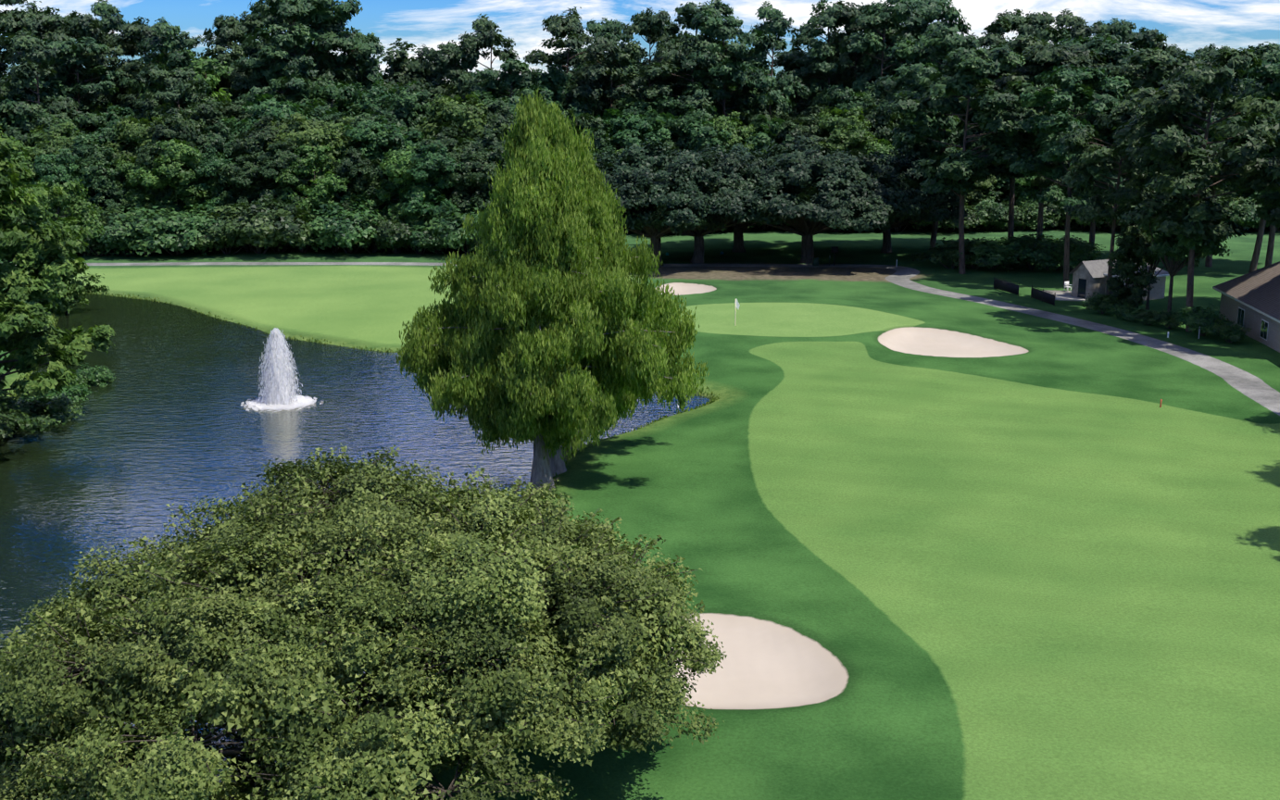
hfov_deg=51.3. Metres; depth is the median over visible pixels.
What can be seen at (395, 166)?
hardwood
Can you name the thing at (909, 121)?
hardwood
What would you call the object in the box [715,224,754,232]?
shrub
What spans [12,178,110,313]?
bank tree
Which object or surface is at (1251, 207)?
shrub
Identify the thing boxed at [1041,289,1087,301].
patio slab
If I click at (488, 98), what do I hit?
hardwood
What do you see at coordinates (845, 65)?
hardwood
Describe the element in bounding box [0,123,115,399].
broadleaf tree
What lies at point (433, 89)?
hardwood
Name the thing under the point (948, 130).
hardwood
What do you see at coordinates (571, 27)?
tree
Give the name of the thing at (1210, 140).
hardwood
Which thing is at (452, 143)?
hardwood
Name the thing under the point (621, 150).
hardwood
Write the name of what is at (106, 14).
skyline pine
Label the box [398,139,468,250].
hardwood
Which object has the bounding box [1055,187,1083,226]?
hardwood
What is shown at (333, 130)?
hardwood
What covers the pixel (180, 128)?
hardwood
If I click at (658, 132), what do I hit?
hardwood
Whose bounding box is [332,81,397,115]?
hardwood
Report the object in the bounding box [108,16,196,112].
tree
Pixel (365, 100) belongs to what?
hardwood
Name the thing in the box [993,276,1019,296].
windscreen fence
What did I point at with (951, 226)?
shrub
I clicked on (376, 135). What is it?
hardwood
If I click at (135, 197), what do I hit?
hardwood
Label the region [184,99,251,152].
hardwood
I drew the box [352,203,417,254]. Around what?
shrub
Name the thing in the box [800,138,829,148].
hardwood
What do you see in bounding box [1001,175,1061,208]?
hardwood
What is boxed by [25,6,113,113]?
skyline pine
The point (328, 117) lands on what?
hardwood
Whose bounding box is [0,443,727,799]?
live oak
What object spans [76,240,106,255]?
shrub
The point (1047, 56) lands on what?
pine
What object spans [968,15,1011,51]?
skyline pine
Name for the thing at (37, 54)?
pine wood
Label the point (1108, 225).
shrub
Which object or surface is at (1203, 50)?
skyline pine
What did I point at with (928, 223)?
shrub
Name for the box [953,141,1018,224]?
hardwood
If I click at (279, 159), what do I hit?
hardwood
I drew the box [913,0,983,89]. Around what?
skyline pine
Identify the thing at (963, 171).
pine
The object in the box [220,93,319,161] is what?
hardwood
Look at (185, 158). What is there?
hardwood
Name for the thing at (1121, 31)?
skyline pine
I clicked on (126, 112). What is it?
hardwood
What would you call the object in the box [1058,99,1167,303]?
tree
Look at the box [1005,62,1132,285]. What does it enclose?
pine
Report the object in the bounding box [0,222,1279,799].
terrain
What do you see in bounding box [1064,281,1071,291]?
patio chair
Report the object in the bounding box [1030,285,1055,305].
windscreen fence
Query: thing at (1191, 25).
sky
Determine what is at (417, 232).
shrub
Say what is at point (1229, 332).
garden shrub
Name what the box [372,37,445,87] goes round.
hardwood
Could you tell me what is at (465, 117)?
hardwood
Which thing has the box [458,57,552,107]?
pine wood
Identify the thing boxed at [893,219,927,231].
shrub
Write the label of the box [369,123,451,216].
hardwood
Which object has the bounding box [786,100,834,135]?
hardwood
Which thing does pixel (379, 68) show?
pine wood
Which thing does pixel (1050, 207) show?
shrub
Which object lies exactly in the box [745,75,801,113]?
hardwood
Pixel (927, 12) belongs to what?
tree
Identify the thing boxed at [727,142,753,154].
hardwood
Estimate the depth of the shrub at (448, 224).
155.26 m
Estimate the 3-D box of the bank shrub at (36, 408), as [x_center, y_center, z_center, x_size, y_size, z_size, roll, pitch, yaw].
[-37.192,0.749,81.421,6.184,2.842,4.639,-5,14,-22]
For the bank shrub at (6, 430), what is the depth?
71.62 m
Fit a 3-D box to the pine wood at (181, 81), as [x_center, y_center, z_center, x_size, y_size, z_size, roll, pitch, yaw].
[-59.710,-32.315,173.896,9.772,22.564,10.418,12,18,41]
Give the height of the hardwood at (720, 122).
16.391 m
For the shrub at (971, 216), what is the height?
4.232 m
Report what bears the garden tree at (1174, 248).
on the terrain at (934, 530)
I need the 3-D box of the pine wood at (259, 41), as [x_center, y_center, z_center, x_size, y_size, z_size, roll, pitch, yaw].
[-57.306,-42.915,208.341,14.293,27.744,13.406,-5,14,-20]
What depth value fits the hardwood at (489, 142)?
163.41 m
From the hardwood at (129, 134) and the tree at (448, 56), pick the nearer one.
the hardwood at (129, 134)
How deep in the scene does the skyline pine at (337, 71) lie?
185.48 m
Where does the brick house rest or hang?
on the terrain at (934, 530)
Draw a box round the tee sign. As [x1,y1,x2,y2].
[830,246,838,265]
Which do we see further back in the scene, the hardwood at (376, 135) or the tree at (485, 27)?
the tree at (485, 27)
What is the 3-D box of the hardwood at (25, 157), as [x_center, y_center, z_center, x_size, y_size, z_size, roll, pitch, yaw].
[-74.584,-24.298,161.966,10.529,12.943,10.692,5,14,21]
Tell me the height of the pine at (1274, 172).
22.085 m
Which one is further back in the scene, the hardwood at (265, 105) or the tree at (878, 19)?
the tree at (878, 19)
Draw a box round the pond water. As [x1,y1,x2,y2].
[0,293,710,794]
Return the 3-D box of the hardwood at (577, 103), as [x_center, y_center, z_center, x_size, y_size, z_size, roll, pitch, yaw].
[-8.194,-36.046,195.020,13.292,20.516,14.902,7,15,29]
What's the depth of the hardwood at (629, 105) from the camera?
192.03 m
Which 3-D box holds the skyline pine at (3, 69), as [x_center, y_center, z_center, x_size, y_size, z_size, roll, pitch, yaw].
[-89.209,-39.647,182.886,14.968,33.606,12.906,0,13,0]
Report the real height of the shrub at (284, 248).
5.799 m
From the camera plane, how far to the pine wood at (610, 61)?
193.76 m
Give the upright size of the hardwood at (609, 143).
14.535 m
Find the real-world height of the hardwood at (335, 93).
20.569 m
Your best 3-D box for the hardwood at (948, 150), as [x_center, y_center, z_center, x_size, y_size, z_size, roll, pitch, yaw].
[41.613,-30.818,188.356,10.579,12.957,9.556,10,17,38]
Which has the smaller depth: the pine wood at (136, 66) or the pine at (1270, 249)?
the pine at (1270, 249)
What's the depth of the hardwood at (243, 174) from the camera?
159.69 m
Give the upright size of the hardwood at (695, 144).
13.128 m
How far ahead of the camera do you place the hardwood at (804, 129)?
188.50 m
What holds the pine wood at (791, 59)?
on the terrain at (934, 530)
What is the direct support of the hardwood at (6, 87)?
on the terrain at (934, 530)
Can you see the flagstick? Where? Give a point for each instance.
(737, 305)
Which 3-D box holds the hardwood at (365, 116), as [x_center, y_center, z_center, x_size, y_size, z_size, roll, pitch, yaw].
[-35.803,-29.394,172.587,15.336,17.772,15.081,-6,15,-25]
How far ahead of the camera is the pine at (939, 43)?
154.59 m
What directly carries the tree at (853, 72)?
on the terrain at (934, 530)
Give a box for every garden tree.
[1136,193,1232,326]
[1138,218,1177,310]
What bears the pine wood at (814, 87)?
on the terrain at (934, 530)
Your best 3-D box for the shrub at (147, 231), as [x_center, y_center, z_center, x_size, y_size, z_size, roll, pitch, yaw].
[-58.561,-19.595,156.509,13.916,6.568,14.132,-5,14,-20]
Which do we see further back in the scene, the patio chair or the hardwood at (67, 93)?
the hardwood at (67, 93)
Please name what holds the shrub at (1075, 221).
on the terrain at (934, 530)
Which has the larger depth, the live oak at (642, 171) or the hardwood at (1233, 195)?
the hardwood at (1233, 195)
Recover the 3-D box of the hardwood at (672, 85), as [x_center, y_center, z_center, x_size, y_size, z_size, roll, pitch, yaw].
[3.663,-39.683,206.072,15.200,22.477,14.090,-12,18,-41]
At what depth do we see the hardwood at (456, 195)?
159.57 m
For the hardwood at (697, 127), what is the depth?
185.23 m
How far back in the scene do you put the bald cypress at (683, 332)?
71.81 m
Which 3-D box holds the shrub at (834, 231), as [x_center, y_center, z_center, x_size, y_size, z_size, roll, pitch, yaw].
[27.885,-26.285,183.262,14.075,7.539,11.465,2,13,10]
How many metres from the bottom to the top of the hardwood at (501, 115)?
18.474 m
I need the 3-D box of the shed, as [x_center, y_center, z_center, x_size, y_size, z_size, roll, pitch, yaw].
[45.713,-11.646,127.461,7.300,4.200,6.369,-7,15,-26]
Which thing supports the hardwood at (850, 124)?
on the terrain at (934, 530)
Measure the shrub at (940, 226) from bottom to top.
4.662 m
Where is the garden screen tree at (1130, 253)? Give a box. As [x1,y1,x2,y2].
[1105,225,1159,309]
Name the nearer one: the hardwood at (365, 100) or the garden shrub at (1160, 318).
the garden shrub at (1160, 318)
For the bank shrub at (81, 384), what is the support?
on the terrain at (934, 530)
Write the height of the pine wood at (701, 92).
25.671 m
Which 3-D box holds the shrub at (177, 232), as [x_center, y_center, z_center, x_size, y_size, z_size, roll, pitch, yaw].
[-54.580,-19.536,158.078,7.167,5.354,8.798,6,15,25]
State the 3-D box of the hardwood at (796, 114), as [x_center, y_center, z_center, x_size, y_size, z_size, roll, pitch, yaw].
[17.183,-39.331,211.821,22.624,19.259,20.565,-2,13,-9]
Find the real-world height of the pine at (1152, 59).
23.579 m
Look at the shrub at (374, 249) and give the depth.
158.61 m
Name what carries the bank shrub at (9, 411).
on the terrain at (934, 530)
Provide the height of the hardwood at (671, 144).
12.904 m
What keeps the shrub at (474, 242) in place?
on the terrain at (934, 530)
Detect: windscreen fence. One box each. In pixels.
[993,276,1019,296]
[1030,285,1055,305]
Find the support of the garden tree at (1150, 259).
on the terrain at (934, 530)
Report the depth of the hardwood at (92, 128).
182.89 m
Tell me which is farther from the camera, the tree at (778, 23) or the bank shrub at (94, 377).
the tree at (778, 23)
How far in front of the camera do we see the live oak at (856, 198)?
143.17 m
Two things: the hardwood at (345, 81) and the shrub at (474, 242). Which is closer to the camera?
the shrub at (474, 242)
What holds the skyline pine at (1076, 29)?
on the terrain at (934, 530)
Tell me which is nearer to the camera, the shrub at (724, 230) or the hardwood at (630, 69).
the shrub at (724, 230)
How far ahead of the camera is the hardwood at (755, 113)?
194.67 m
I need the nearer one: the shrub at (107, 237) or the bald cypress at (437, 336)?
the bald cypress at (437, 336)
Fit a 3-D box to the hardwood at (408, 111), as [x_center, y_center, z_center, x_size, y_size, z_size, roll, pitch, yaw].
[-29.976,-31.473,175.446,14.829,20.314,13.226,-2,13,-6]
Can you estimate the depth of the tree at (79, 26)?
181.51 m
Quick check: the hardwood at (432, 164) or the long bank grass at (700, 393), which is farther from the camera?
the hardwood at (432, 164)
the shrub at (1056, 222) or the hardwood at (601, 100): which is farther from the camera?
the hardwood at (601, 100)
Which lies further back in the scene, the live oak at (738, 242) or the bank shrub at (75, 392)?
the live oak at (738, 242)
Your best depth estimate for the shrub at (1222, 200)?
185.00 m
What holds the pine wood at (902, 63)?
on the terrain at (934, 530)
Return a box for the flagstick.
[734,299,740,326]
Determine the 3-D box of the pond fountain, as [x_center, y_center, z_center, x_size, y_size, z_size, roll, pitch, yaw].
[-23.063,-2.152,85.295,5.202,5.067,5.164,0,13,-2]
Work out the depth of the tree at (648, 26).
194.62 m
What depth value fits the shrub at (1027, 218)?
181.98 m
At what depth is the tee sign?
149.19 m
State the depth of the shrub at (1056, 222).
183.21 m
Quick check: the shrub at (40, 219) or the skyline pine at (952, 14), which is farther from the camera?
the skyline pine at (952, 14)
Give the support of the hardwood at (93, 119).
on the terrain at (934, 530)
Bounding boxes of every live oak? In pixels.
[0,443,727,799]
[589,152,664,232]
[592,138,765,265]
[614,143,808,263]
[703,142,821,252]
[724,136,941,263]
[832,149,969,253]
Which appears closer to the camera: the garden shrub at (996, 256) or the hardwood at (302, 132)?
the garden shrub at (996, 256)
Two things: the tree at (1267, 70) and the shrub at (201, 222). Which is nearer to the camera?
the tree at (1267, 70)
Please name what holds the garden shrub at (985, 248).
on the terrain at (934, 530)
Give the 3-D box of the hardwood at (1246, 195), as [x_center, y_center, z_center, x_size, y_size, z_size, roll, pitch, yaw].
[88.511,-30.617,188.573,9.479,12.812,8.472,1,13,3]
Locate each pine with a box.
[0,0,27,77]
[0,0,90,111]
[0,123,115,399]
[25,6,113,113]
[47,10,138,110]
[75,0,126,105]
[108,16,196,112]
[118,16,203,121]
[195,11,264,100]
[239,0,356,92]
[240,0,311,73]
[276,19,359,106]
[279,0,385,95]
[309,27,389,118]
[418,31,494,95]
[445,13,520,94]
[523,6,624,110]
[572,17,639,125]
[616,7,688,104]
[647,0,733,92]
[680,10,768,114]
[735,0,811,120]
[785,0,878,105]
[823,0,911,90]
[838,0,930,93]
[875,25,1008,250]
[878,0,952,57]
[880,42,1060,274]
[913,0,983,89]
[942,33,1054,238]
[964,42,1106,263]
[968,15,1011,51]
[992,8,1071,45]
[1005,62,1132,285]
[1049,8,1101,46]
[1054,34,1162,250]
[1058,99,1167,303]
[1078,46,1238,263]
[1090,17,1143,100]
[1111,47,1279,332]
[1121,26,1198,70]
[1174,43,1267,267]
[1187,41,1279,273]
[1190,43,1231,62]
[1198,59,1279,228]
[1213,45,1279,266]
[1264,111,1279,223]
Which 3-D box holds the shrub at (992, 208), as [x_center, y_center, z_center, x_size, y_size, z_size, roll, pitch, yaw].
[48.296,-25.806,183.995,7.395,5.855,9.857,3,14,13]
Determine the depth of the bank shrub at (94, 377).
91.07 m
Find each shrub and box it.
[0,392,86,426]
[0,396,49,435]
[0,402,38,441]
[5,210,67,249]
[18,384,89,407]
[50,206,133,256]
[63,374,91,396]
[69,363,115,387]
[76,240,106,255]
[84,203,199,256]
[85,207,149,257]
[134,216,192,255]
[166,202,225,255]
[175,217,269,254]
[197,194,316,253]
[207,203,282,251]
[243,207,319,252]
[279,213,335,252]
[294,195,385,253]
[309,209,355,252]
[338,219,393,253]
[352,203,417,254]
[381,225,445,254]
[391,223,472,254]
[423,197,483,254]
[466,233,489,252]
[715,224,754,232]
[757,222,768,230]
[828,228,840,232]
[831,226,854,232]
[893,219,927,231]
[909,194,968,230]
[911,235,979,268]
[923,220,947,230]
[928,237,993,269]
[941,205,976,231]
[954,202,995,231]
[964,237,1033,269]
[968,191,1017,231]
[977,235,1038,271]
[993,209,1025,231]
[995,232,1064,270]
[998,200,1055,230]
[1008,234,1099,271]
[1017,189,1109,229]
[1031,208,1066,229]
[1035,235,1105,272]
[1055,213,1098,230]
[1072,196,1144,231]
[1075,201,1112,230]
[1080,290,1126,313]
[1112,301,1148,321]
[1130,309,1159,325]
[1146,309,1181,329]
[1175,303,1234,336]
[1201,193,1241,215]
[1205,320,1251,343]
[1218,199,1254,226]
[1224,200,1269,232]
[1227,197,1261,229]
[1236,194,1279,231]
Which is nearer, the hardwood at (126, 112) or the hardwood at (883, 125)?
the hardwood at (126, 112)
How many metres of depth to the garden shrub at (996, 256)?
141.98 m
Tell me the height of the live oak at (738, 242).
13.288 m
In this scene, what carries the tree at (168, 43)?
on the terrain at (934, 530)
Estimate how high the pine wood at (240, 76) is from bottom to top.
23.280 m
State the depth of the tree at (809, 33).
199.76 m
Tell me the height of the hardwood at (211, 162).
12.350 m
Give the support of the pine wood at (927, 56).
on the terrain at (934, 530)
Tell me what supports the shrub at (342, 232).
on the terrain at (934, 530)
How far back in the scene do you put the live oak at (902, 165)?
154.08 m
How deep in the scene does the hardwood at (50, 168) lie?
157.96 m
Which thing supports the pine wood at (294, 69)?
on the terrain at (934, 530)
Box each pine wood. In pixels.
[0,29,87,145]
[24,35,123,130]
[116,59,167,112]
[131,62,216,133]
[206,62,286,102]
[206,82,252,97]
[225,45,334,115]
[227,38,263,66]
[352,63,388,85]
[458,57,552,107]
[552,49,586,68]
[577,47,650,125]
[638,36,733,121]
[673,46,776,126]
[768,44,847,119]
[797,30,860,115]
[851,50,909,124]
[889,37,950,124]
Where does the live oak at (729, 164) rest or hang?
on the terrain at (934, 530)
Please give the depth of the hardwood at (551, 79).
191.38 m
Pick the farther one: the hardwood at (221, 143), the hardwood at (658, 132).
the hardwood at (658, 132)
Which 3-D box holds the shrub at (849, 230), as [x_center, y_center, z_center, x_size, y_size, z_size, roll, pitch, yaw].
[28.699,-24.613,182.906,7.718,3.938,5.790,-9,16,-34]
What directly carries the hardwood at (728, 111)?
on the terrain at (934, 530)
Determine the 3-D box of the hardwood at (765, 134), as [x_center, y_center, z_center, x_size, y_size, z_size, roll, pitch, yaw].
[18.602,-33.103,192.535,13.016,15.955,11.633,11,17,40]
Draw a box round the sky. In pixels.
[0,0,1279,87]
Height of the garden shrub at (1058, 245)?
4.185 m
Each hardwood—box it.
[0,60,81,115]
[0,82,21,93]
[0,93,49,150]
[0,126,35,163]
[3,146,51,210]
[25,110,112,158]
[25,120,83,185]
[28,148,93,218]
[66,145,131,219]
[68,127,136,210]
[69,103,111,125]
[75,90,169,134]
[92,102,157,150]
[101,114,185,210]
[109,154,165,214]
[127,138,225,249]
[132,104,214,216]
[133,48,240,133]
[181,147,237,248]
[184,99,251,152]
[185,119,255,209]
[209,150,272,247]
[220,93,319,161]
[228,114,306,204]
[243,138,321,248]
[250,38,400,100]
[253,112,338,198]
[271,143,357,249]
[282,81,360,113]
[290,98,354,138]
[305,115,378,201]
[321,146,384,250]
[332,79,400,116]
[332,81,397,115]
[334,102,415,156]
[334,115,420,244]
[360,145,439,250]
[369,81,464,136]
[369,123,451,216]
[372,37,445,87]
[396,79,468,105]
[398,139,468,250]
[414,92,511,146]
[414,122,481,194]
[417,89,516,135]
[433,147,489,250]
[455,146,510,215]
[464,97,517,141]
[468,125,509,193]
[507,63,594,118]
[511,109,573,131]
[554,81,621,150]
[560,109,617,149]
[569,81,628,116]
[578,126,620,159]
[581,108,655,153]
[587,148,599,159]
[608,94,686,145]
[614,144,640,156]
[617,109,690,149]
[621,60,646,87]
[636,77,684,115]
[656,136,693,153]
[662,103,731,154]
[677,86,790,115]
[684,141,716,153]
[707,93,811,119]
[710,111,759,149]
[727,86,759,116]
[727,106,810,147]
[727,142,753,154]
[740,114,797,152]
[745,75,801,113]
[773,113,831,150]
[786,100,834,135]
[790,78,807,113]
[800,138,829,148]
[812,85,888,138]
[813,105,882,154]
[824,132,876,228]
[840,61,902,125]
[856,94,903,146]
[858,138,897,226]
[862,81,917,139]
[889,112,946,146]
[889,143,913,227]
[926,146,960,226]
[941,118,970,204]
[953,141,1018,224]
[958,148,997,224]
[979,175,1028,206]
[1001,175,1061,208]
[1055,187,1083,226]
[1201,137,1244,199]
[1215,181,1252,203]
[1237,191,1263,200]
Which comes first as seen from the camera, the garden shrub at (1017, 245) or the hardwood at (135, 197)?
the garden shrub at (1017, 245)
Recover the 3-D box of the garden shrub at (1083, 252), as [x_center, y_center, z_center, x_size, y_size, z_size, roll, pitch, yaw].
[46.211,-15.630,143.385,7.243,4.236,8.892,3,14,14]
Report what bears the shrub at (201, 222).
on the terrain at (934, 530)
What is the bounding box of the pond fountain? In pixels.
[240,327,321,412]
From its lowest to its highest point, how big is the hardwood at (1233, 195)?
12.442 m
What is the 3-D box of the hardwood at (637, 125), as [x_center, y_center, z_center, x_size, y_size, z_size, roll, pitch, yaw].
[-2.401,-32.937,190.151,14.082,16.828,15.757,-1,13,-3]
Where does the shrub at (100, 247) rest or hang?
on the terrain at (934, 530)
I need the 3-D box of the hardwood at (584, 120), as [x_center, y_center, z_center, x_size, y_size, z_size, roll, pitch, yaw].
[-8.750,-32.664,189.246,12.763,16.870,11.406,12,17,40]
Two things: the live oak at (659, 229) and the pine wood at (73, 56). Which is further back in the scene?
the pine wood at (73, 56)
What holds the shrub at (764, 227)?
on the terrain at (934, 530)
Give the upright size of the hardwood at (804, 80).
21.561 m
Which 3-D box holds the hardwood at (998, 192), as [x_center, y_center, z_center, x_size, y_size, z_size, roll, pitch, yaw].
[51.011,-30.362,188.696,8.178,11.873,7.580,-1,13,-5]
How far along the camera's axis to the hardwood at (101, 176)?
159.22 m
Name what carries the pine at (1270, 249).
on the terrain at (934, 530)
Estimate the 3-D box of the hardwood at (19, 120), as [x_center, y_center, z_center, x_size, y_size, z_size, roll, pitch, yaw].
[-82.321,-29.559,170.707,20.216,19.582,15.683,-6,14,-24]
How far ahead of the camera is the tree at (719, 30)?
191.91 m
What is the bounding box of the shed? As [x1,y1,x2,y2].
[1068,259,1169,301]
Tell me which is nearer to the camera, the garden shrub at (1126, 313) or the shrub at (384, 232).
the garden shrub at (1126, 313)
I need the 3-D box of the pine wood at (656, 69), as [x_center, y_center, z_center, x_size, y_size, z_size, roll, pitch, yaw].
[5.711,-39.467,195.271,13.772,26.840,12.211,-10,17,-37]
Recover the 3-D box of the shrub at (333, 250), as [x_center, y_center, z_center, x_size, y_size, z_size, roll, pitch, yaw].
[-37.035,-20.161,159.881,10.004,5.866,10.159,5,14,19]
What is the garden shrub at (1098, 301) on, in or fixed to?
on the terrain at (934, 530)
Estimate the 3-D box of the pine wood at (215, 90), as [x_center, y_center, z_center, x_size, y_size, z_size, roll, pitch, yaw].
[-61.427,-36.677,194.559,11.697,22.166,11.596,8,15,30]
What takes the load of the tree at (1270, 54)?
on the terrain at (934, 530)
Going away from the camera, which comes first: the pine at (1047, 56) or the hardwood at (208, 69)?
the pine at (1047, 56)
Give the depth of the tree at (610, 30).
201.02 m
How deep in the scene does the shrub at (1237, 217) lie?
182.84 m
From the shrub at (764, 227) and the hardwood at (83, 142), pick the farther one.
the shrub at (764, 227)
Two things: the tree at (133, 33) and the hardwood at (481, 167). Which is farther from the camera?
the tree at (133, 33)
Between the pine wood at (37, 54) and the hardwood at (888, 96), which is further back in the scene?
the hardwood at (888, 96)
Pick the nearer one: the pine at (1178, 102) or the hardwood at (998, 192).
the pine at (1178, 102)
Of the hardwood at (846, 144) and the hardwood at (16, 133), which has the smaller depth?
the hardwood at (16, 133)
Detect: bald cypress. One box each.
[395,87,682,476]
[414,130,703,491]
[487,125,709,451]
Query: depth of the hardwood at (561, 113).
180.75 m
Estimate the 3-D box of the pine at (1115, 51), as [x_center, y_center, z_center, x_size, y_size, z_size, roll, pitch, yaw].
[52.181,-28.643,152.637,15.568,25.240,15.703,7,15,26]
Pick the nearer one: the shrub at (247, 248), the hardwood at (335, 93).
the shrub at (247, 248)
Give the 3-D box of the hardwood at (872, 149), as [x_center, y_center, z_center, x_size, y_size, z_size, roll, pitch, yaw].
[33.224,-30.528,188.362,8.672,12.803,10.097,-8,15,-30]
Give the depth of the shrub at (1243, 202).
185.11 m
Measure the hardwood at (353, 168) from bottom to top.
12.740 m
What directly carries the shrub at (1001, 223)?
on the terrain at (934, 530)
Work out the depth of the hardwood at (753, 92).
217.46 m
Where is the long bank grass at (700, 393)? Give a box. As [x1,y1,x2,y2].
[7,290,720,798]
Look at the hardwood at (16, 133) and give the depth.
163.41 m
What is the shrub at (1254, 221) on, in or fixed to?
on the terrain at (934, 530)
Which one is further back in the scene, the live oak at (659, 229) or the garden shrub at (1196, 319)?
the live oak at (659, 229)
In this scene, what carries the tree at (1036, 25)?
on the terrain at (934, 530)
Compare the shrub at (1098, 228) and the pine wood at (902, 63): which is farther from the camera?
the pine wood at (902, 63)
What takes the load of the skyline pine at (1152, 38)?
on the terrain at (934, 530)
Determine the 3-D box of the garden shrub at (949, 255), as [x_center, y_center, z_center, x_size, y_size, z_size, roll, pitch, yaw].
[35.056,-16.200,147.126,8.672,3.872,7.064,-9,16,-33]
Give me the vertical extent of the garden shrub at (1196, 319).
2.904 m
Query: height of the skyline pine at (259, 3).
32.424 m
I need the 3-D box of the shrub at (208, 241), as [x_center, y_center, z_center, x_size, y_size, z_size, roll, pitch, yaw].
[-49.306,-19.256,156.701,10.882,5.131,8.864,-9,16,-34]
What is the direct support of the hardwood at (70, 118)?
on the terrain at (934, 530)
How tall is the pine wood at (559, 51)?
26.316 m
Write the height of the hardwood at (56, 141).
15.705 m
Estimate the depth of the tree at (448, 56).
185.99 m
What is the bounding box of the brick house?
[1212,261,1279,352]
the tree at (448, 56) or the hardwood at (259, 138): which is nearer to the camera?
the hardwood at (259, 138)
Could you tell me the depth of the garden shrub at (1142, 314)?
112.54 m
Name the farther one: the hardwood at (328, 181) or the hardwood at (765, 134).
the hardwood at (765, 134)
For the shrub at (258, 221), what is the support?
on the terrain at (934, 530)
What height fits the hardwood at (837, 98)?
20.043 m
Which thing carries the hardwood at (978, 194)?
on the terrain at (934, 530)
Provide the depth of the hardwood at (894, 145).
186.36 m
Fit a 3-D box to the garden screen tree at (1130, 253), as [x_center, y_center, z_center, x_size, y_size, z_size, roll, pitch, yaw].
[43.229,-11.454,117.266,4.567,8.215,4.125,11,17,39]
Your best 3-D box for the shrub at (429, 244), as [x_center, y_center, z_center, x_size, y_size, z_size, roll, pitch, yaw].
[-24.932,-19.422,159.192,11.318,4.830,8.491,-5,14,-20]
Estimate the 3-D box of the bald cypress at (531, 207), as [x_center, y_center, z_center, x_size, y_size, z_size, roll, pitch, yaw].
[-4.218,-3.743,64.828,14.373,17.379,12.665,0,13,-2]
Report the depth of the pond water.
77.29 m
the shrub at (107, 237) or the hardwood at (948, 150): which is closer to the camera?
the shrub at (107, 237)
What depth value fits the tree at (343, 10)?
184.49 m
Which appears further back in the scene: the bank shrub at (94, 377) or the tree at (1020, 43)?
the tree at (1020, 43)
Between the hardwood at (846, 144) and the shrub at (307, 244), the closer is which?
the shrub at (307, 244)
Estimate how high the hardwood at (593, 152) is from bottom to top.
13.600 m
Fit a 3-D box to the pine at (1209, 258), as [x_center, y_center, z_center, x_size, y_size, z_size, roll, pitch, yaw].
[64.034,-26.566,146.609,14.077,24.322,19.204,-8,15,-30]
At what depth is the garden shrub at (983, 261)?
145.04 m

